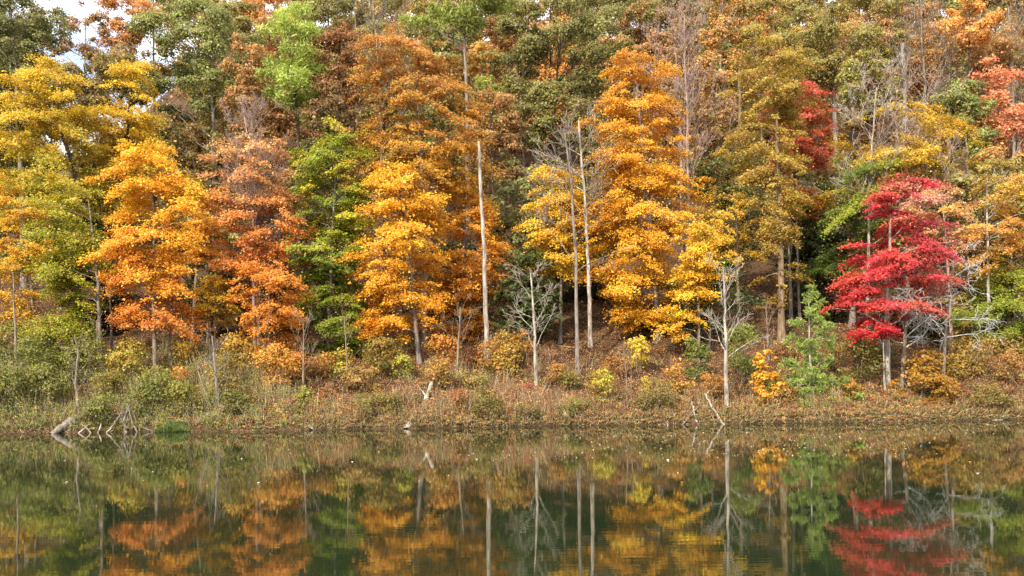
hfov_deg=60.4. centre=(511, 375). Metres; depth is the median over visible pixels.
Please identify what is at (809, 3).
autumn tree
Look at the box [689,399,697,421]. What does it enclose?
dead branch
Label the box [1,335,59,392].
shrub
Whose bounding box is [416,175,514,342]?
autumn tree
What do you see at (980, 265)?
understorey tree
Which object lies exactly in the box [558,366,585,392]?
shrub
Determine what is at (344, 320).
sapling
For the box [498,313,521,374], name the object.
sapling
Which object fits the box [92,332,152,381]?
shrub
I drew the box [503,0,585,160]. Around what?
autumn tree
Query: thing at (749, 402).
undergrowth
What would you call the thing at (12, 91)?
autumn tree
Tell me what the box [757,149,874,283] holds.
autumn tree
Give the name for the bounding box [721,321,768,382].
shrub
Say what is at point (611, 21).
autumn tree
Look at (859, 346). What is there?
shrub
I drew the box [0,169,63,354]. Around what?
autumn tree
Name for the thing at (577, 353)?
leafless tree
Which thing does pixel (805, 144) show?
autumn tree
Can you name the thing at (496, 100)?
autumn tree
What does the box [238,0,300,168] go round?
autumn tree
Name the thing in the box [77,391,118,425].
shrub
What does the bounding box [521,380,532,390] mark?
shrub
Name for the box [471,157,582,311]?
autumn tree
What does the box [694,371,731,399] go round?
shrub
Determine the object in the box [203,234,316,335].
understorey tree
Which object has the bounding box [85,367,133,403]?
shrub
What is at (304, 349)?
sapling
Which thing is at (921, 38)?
leafless tree
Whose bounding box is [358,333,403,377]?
shrub
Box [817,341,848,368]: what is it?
shrub
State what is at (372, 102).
autumn tree
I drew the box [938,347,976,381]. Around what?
shrub
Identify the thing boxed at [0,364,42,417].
shrub
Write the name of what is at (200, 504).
lake water
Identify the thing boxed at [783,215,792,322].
sapling
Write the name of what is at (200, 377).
sapling
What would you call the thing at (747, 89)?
autumn tree
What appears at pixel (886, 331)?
autumn sapling
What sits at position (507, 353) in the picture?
shrub
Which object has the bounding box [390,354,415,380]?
shrub
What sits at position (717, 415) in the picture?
dead branch
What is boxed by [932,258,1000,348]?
autumn tree
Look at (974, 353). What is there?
shrub
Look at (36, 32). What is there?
autumn tree
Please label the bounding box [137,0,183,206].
pine tree
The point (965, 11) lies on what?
autumn tree
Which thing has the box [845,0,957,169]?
autumn tree
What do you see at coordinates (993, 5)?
autumn tree
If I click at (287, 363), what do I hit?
shrub
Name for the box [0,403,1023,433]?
waterside grass
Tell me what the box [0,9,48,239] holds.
autumn tree
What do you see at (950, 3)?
autumn tree
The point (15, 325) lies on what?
sapling
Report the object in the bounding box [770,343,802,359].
shrub
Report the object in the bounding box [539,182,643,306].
understorey tree
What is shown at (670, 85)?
autumn tree
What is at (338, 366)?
shrub
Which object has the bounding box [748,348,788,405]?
autumn sapling
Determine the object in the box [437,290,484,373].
sapling
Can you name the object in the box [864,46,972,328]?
leafless tree
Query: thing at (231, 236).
autumn tree
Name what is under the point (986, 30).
autumn tree
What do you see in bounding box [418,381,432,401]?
dead stump
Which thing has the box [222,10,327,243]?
autumn tree
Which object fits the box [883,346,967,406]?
shrub
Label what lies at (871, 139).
leafless tree
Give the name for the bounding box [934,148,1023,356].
autumn tree
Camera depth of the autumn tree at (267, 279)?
57.61 m
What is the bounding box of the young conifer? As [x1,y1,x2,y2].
[762,283,867,408]
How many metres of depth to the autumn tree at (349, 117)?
75.08 m
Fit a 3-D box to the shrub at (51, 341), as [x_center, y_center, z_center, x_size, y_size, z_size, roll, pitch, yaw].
[-30.435,-1.333,58.738,4.330,5.015,3.583,-1,0,0]
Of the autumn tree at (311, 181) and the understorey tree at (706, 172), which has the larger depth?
the understorey tree at (706, 172)
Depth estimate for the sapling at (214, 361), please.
52.12 m
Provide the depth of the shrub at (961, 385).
53.00 m
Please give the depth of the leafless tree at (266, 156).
60.91 m
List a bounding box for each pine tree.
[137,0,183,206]
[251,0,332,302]
[397,0,524,288]
[473,73,505,285]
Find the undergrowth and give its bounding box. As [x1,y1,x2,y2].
[0,322,1023,430]
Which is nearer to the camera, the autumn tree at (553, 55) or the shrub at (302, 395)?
the shrub at (302, 395)
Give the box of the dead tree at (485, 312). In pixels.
[478,141,489,357]
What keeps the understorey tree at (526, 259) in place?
on the ground at (758, 270)
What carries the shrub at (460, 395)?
on the ground at (758, 270)
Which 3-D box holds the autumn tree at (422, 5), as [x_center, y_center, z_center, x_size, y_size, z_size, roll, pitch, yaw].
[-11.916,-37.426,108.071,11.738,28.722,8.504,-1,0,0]
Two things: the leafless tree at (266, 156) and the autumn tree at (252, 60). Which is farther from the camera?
the autumn tree at (252, 60)
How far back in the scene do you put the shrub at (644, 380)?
53.66 m
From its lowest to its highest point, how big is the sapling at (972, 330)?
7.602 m
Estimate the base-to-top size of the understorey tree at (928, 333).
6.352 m
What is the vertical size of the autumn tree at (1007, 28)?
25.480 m
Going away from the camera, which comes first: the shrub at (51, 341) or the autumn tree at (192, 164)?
the shrub at (51, 341)
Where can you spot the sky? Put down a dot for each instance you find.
(71, 6)
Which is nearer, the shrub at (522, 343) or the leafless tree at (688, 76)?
the shrub at (522, 343)
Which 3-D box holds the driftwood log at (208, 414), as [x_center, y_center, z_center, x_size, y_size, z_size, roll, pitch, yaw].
[-17.606,2.350,51.067,0.400,1.203,2.274,-1,0,43]
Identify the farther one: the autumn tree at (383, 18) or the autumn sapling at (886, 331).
the autumn tree at (383, 18)
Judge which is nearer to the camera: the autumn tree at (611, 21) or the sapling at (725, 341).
the sapling at (725, 341)
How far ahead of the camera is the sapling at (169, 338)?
60.53 m
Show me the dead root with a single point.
(124, 418)
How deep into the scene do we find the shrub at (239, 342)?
57.94 m
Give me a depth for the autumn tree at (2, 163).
89.72 m
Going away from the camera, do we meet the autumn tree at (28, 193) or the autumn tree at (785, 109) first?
the autumn tree at (785, 109)
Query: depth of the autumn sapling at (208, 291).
60.98 m
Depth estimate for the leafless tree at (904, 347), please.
54.46 m
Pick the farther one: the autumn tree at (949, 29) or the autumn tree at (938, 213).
the autumn tree at (949, 29)
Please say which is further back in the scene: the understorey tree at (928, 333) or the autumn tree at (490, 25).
the autumn tree at (490, 25)
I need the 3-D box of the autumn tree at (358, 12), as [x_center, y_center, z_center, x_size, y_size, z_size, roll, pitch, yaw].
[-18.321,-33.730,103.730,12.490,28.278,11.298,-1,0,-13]
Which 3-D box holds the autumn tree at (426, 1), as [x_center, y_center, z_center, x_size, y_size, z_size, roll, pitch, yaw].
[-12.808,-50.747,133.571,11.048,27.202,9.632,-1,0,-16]
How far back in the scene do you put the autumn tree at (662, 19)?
103.80 m
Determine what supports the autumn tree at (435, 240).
on the ground at (758, 270)
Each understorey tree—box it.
[47,203,152,336]
[177,247,251,333]
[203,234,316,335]
[272,137,370,314]
[415,233,494,321]
[480,236,565,343]
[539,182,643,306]
[630,296,708,330]
[649,246,767,349]
[674,141,784,307]
[761,174,862,323]
[856,284,965,346]
[917,210,1023,323]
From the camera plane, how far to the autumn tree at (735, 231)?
65.90 m
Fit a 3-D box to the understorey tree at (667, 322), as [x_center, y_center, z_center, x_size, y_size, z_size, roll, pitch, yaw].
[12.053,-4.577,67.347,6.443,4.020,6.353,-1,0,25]
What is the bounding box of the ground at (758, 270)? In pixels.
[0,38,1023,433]
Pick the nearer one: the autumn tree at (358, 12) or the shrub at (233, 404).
the shrub at (233, 404)
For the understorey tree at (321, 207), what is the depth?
73.39 m
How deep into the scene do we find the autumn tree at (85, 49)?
91.94 m
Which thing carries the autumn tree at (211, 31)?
on the ground at (758, 270)
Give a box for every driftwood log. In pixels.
[49,415,78,433]
[190,408,222,424]
[403,417,413,428]
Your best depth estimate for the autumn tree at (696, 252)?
59.56 m
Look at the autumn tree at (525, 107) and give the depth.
78.97 m
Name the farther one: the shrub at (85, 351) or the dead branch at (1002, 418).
the shrub at (85, 351)
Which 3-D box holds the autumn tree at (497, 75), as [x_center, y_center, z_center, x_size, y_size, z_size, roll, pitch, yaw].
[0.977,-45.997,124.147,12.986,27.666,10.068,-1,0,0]
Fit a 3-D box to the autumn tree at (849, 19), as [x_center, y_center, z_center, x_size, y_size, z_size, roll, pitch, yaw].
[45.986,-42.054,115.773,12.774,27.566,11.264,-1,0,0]
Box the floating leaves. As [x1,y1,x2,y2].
[30,424,994,483]
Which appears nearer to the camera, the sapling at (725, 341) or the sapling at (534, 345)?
the sapling at (725, 341)
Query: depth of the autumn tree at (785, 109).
64.76 m
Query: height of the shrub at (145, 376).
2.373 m
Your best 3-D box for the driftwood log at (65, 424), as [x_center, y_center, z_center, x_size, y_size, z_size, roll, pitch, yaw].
[-25.641,2.854,50.470,0.575,1.157,1.836,-1,0,34]
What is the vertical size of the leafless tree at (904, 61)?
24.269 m
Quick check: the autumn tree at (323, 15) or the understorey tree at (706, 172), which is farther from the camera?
the autumn tree at (323, 15)
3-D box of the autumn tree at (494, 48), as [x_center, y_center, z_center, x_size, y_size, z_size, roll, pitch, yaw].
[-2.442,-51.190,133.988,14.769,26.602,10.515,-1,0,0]
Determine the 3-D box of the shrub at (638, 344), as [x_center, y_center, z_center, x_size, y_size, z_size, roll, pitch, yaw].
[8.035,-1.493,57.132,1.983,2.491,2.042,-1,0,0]
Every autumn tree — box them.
[0,0,55,261]
[0,0,76,289]
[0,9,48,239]
[0,19,35,216]
[0,43,121,325]
[0,46,154,228]
[0,72,120,252]
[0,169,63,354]
[3,52,47,238]
[5,169,117,370]
[41,0,112,223]
[62,130,223,378]
[67,35,185,267]
[78,55,181,331]
[81,0,176,249]
[114,0,268,268]
[134,176,252,306]
[141,105,230,292]
[146,0,246,180]
[175,0,276,225]
[181,129,322,344]
[181,210,229,343]
[213,40,288,283]
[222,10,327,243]
[223,258,315,365]
[227,0,281,206]
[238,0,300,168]
[272,115,383,362]
[279,0,334,140]
[279,0,366,137]
[292,76,376,310]
[304,0,409,205]
[305,18,366,302]
[319,3,390,113]
[325,0,427,223]
[328,154,459,363]
[332,20,505,348]
[341,0,430,137]
[341,166,473,315]
[374,0,456,185]
[396,0,498,238]
[406,0,452,105]
[410,0,497,159]
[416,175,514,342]
[443,0,523,166]
[453,83,534,305]
[462,38,498,261]
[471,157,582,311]
[473,1,527,94]
[480,0,664,253]
[484,0,562,142]
[484,70,568,288]
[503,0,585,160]
[511,159,605,343]
[542,84,615,287]
[546,0,606,115]
[554,0,658,181]
[569,43,715,341]
[579,125,685,234]
[584,1,615,109]
[587,0,697,171]
[623,0,711,197]
[632,16,736,304]
[637,0,715,162]
[650,217,738,362]
[659,0,717,137]
[672,2,765,148]
[673,0,760,253]
[690,181,772,334]
[699,0,793,185]
[702,127,809,260]
[706,3,777,120]
[709,17,829,341]
[730,5,797,162]
[740,0,925,234]
[752,77,841,307]
[755,0,816,97]
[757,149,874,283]
[761,0,859,177]
[773,176,832,319]
[784,90,989,328]
[802,0,875,120]
[817,166,975,385]
[821,0,911,159]
[831,47,907,283]
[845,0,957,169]
[849,173,968,285]
[888,0,979,138]
[893,148,1023,326]
[900,179,989,348]
[903,13,1023,176]
[919,3,981,69]
[929,72,1006,269]
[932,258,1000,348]
[934,0,1015,152]
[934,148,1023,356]
[940,0,1006,209]
[942,257,1023,353]
[954,0,1018,79]
[959,51,1023,289]
[969,140,1023,293]
[975,0,1023,151]
[978,173,1023,327]
[979,0,1023,194]
[996,1,1023,149]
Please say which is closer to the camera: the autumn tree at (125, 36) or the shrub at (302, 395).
the shrub at (302, 395)
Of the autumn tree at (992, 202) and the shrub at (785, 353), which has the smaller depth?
the shrub at (785, 353)
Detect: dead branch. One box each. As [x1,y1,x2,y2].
[106,411,121,432]
[122,403,137,431]
[682,406,697,424]
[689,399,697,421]
[704,387,724,423]
[994,411,1016,419]
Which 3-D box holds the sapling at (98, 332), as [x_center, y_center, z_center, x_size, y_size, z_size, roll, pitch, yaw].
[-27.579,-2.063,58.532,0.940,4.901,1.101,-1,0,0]
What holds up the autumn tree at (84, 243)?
on the ground at (758, 270)
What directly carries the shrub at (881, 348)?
on the ground at (758, 270)
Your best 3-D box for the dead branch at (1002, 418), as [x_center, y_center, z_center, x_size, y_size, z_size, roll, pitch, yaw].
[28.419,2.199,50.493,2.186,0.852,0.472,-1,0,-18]
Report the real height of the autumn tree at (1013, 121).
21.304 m
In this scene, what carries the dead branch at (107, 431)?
on the ground at (758, 270)
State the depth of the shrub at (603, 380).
52.43 m
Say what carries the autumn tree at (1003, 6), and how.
on the ground at (758, 270)
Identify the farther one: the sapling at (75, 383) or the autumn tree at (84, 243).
the autumn tree at (84, 243)
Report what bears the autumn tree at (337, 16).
on the ground at (758, 270)
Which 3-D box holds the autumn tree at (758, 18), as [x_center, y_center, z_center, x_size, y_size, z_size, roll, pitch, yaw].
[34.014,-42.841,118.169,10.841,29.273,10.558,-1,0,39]
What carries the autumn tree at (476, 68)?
on the ground at (758, 270)
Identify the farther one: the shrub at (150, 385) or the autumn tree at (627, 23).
the autumn tree at (627, 23)
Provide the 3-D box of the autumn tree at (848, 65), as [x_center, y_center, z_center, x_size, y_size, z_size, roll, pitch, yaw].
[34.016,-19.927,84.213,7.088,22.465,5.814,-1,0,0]
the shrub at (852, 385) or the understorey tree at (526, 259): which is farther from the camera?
the understorey tree at (526, 259)
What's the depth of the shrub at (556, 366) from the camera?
55.60 m
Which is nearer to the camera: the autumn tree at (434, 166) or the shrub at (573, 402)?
the shrub at (573, 402)
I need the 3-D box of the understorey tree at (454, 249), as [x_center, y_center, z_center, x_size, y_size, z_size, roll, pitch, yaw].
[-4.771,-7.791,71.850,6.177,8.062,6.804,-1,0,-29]
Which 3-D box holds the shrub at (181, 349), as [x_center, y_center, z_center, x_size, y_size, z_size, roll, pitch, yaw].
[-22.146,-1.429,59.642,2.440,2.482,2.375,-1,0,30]
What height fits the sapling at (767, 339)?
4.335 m
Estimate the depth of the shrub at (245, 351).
57.76 m
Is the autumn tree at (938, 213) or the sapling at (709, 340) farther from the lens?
the autumn tree at (938, 213)
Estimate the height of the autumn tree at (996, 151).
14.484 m
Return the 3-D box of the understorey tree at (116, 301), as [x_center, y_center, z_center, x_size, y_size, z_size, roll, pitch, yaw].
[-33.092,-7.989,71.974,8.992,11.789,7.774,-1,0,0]
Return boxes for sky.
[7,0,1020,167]
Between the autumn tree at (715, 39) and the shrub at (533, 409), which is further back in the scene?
the autumn tree at (715, 39)
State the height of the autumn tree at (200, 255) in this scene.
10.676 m
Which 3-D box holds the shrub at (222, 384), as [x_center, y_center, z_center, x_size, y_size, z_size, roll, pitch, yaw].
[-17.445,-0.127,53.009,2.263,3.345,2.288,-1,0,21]
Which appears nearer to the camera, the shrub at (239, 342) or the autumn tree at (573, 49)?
the shrub at (239, 342)
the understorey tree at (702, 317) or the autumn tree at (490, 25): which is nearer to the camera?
the understorey tree at (702, 317)
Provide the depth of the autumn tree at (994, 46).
90.58 m
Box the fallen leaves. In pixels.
[0,269,1023,422]
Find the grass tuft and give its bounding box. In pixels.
[152,415,189,431]
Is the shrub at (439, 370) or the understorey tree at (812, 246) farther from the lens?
the understorey tree at (812, 246)
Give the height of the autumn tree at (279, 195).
16.314 m
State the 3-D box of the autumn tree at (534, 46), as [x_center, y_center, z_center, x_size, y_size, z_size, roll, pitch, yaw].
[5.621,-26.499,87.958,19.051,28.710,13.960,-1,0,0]
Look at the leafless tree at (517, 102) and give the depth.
81.91 m
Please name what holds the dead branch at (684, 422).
on the ground at (758, 270)
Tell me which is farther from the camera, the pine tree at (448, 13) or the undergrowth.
the pine tree at (448, 13)
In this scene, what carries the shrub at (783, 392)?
on the ground at (758, 270)
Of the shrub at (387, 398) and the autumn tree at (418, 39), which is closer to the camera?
the shrub at (387, 398)
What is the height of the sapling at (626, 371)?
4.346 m
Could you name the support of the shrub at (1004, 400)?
on the ground at (758, 270)
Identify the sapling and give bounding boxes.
[7,267,33,370]
[58,331,93,414]
[90,311,105,367]
[108,259,117,352]
[165,268,173,364]
[179,271,243,355]
[190,351,208,404]
[199,325,232,406]
[290,307,318,389]
[341,309,368,391]
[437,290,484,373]
[497,260,560,385]
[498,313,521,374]
[616,340,639,407]
[625,350,641,406]
[695,251,771,407]
[704,269,719,351]
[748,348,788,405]
[752,298,777,360]
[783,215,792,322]
[844,318,902,389]
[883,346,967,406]
[957,253,985,343]
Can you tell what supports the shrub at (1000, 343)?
on the ground at (758, 270)
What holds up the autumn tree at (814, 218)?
on the ground at (758, 270)
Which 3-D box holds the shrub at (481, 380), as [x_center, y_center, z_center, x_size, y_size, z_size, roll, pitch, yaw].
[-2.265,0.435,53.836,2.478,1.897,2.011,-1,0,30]
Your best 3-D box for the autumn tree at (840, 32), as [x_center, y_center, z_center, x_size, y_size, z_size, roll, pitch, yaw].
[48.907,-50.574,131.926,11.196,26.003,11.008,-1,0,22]
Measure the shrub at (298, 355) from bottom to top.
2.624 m
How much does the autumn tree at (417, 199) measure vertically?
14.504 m
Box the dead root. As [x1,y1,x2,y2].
[115,404,135,431]
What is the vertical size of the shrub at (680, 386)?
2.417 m
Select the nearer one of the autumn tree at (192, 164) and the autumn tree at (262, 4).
the autumn tree at (192, 164)
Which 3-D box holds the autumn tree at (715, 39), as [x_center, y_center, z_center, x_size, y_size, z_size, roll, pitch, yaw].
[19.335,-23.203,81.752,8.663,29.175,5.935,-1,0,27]
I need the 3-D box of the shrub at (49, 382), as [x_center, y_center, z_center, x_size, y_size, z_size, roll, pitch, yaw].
[-27.746,0.535,53.316,3.571,3.296,3.489,-1,0,32]
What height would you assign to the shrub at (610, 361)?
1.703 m
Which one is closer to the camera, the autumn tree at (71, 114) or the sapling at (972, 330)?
the sapling at (972, 330)
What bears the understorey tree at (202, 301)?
on the ground at (758, 270)
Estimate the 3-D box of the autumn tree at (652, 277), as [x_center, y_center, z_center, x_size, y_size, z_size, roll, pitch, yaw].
[9.229,-13.309,63.907,11.343,21.666,8.302,-1,0,0]
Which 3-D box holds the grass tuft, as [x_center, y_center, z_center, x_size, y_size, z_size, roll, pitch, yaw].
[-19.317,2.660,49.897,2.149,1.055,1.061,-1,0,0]
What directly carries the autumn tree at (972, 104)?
on the ground at (758, 270)
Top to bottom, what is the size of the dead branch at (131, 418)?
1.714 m
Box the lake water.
[0,420,1023,575]
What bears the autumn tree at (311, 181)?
on the ground at (758, 270)
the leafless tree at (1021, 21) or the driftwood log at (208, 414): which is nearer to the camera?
the driftwood log at (208, 414)
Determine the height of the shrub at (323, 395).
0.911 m
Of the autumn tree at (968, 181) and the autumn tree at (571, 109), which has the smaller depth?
the autumn tree at (968, 181)
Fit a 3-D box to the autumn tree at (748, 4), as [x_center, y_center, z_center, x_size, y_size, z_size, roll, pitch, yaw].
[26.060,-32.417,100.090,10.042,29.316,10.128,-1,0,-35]
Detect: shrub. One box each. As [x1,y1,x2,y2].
[0,318,32,368]
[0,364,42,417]
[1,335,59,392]
[17,357,87,407]
[19,318,82,374]
[51,337,110,383]
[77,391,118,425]
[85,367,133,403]
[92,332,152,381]
[123,369,177,418]
[134,363,183,399]
[161,377,206,416]
[163,366,188,382]
[166,337,202,367]
[205,346,246,401]
[214,378,257,417]
[215,329,253,372]
[238,342,276,374]
[241,339,304,389]
[279,347,313,381]
[291,385,315,416]
[304,347,336,381]
[316,391,329,403]
[327,344,353,381]
[339,362,383,392]
[350,388,408,416]
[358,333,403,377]
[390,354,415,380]
[417,354,457,390]
[421,333,466,367]
[443,389,473,412]
[455,368,491,393]
[462,347,483,369]
[470,385,506,417]
[471,340,507,373]
[486,325,526,378]
[501,328,538,364]
[512,401,544,420]
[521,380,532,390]
[541,361,579,388]
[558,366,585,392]
[562,395,597,415]
[584,359,622,405]
[597,353,630,376]
[621,334,650,371]
[631,371,682,413]
[634,375,652,390]
[660,357,697,393]
[682,337,712,381]
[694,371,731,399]
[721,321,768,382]
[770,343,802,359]
[775,380,800,404]
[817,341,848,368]
[835,320,887,385]
[836,376,865,398]
[861,322,899,363]
[935,335,992,377]
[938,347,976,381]
[949,381,966,397]
[965,381,1018,410]
[979,332,1023,357]
[992,345,1023,383]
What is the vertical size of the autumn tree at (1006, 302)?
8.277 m
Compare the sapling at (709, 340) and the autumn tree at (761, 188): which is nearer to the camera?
the sapling at (709, 340)
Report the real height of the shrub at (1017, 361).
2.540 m
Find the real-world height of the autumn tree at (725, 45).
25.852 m
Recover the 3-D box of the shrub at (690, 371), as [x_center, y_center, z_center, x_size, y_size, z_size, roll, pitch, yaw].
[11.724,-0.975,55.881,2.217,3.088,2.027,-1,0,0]
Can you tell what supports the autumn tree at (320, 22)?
on the ground at (758, 270)
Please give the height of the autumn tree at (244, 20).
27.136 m
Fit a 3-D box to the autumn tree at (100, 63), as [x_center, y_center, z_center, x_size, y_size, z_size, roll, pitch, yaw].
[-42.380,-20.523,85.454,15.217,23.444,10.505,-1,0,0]
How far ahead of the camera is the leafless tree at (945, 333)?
55.09 m
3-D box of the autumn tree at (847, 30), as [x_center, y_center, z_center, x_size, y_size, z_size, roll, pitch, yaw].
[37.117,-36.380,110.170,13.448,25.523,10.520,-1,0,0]
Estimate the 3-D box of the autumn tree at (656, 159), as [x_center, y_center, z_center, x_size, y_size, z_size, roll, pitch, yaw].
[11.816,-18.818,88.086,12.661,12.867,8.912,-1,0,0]
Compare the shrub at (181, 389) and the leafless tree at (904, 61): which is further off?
the leafless tree at (904, 61)
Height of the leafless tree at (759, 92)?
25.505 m
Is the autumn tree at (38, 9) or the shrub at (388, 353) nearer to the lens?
the shrub at (388, 353)
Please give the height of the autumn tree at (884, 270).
13.878 m
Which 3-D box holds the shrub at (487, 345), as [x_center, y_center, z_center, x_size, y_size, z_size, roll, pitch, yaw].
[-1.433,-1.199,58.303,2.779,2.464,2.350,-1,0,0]
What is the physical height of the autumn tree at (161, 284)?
16.622 m
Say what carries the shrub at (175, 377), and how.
on the ground at (758, 270)
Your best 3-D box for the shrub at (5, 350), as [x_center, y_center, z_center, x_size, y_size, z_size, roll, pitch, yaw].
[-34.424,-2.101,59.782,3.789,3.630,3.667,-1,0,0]
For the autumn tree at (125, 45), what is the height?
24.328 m
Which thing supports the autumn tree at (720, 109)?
on the ground at (758, 270)
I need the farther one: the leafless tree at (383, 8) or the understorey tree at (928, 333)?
the leafless tree at (383, 8)
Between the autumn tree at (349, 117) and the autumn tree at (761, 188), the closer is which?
the autumn tree at (349, 117)
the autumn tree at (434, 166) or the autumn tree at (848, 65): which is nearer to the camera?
the autumn tree at (434, 166)
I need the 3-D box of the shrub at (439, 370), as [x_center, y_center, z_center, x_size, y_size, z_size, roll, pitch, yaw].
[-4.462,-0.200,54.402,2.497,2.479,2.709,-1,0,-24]
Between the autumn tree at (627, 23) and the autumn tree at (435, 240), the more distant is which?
the autumn tree at (627, 23)
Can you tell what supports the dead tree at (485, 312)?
on the ground at (758, 270)
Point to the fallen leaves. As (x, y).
(714, 366)
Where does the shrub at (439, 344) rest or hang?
on the ground at (758, 270)
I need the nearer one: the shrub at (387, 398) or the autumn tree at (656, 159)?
the shrub at (387, 398)
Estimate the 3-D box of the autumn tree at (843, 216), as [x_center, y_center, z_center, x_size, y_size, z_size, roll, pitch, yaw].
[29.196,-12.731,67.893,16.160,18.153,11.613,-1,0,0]
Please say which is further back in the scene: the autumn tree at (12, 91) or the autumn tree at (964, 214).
the autumn tree at (12, 91)
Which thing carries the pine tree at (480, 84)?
on the ground at (758, 270)
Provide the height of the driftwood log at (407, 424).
0.798 m
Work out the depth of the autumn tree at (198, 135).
108.16 m
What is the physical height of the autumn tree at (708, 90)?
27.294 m
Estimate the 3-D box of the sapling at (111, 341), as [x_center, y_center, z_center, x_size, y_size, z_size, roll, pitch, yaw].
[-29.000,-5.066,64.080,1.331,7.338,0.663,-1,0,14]
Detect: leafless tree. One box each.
[212,91,300,359]
[342,0,420,271]
[507,65,544,237]
[515,94,629,373]
[520,99,669,347]
[633,0,750,307]
[743,18,781,254]
[792,51,938,328]
[855,275,961,387]
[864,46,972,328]
[879,0,980,231]
[890,19,955,277]
[899,239,1005,375]
[959,0,1023,197]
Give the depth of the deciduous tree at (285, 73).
79.19 m
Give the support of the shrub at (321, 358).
on the ground at (758, 270)
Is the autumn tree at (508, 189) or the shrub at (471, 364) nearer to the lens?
the shrub at (471, 364)
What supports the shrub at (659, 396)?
on the ground at (758, 270)
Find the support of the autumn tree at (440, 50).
on the ground at (758, 270)
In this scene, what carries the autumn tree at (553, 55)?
on the ground at (758, 270)
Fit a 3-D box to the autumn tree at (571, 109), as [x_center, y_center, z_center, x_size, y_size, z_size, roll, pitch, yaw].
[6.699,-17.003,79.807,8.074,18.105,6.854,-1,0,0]
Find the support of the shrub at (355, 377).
on the ground at (758, 270)
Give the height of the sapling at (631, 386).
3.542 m
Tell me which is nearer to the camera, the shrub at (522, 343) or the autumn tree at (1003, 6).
the shrub at (522, 343)
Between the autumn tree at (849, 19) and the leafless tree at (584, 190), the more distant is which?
the autumn tree at (849, 19)
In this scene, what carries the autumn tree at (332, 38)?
on the ground at (758, 270)
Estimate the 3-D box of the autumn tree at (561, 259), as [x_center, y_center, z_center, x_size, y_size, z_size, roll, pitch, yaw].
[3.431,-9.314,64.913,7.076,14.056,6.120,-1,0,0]
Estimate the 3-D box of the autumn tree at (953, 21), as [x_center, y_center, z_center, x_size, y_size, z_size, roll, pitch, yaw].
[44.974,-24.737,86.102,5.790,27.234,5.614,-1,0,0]
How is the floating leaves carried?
on the lake water
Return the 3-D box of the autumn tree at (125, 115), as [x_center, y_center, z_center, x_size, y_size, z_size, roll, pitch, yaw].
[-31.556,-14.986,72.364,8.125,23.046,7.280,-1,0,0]
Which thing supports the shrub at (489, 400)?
on the ground at (758, 270)
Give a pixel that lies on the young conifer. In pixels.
(811, 371)

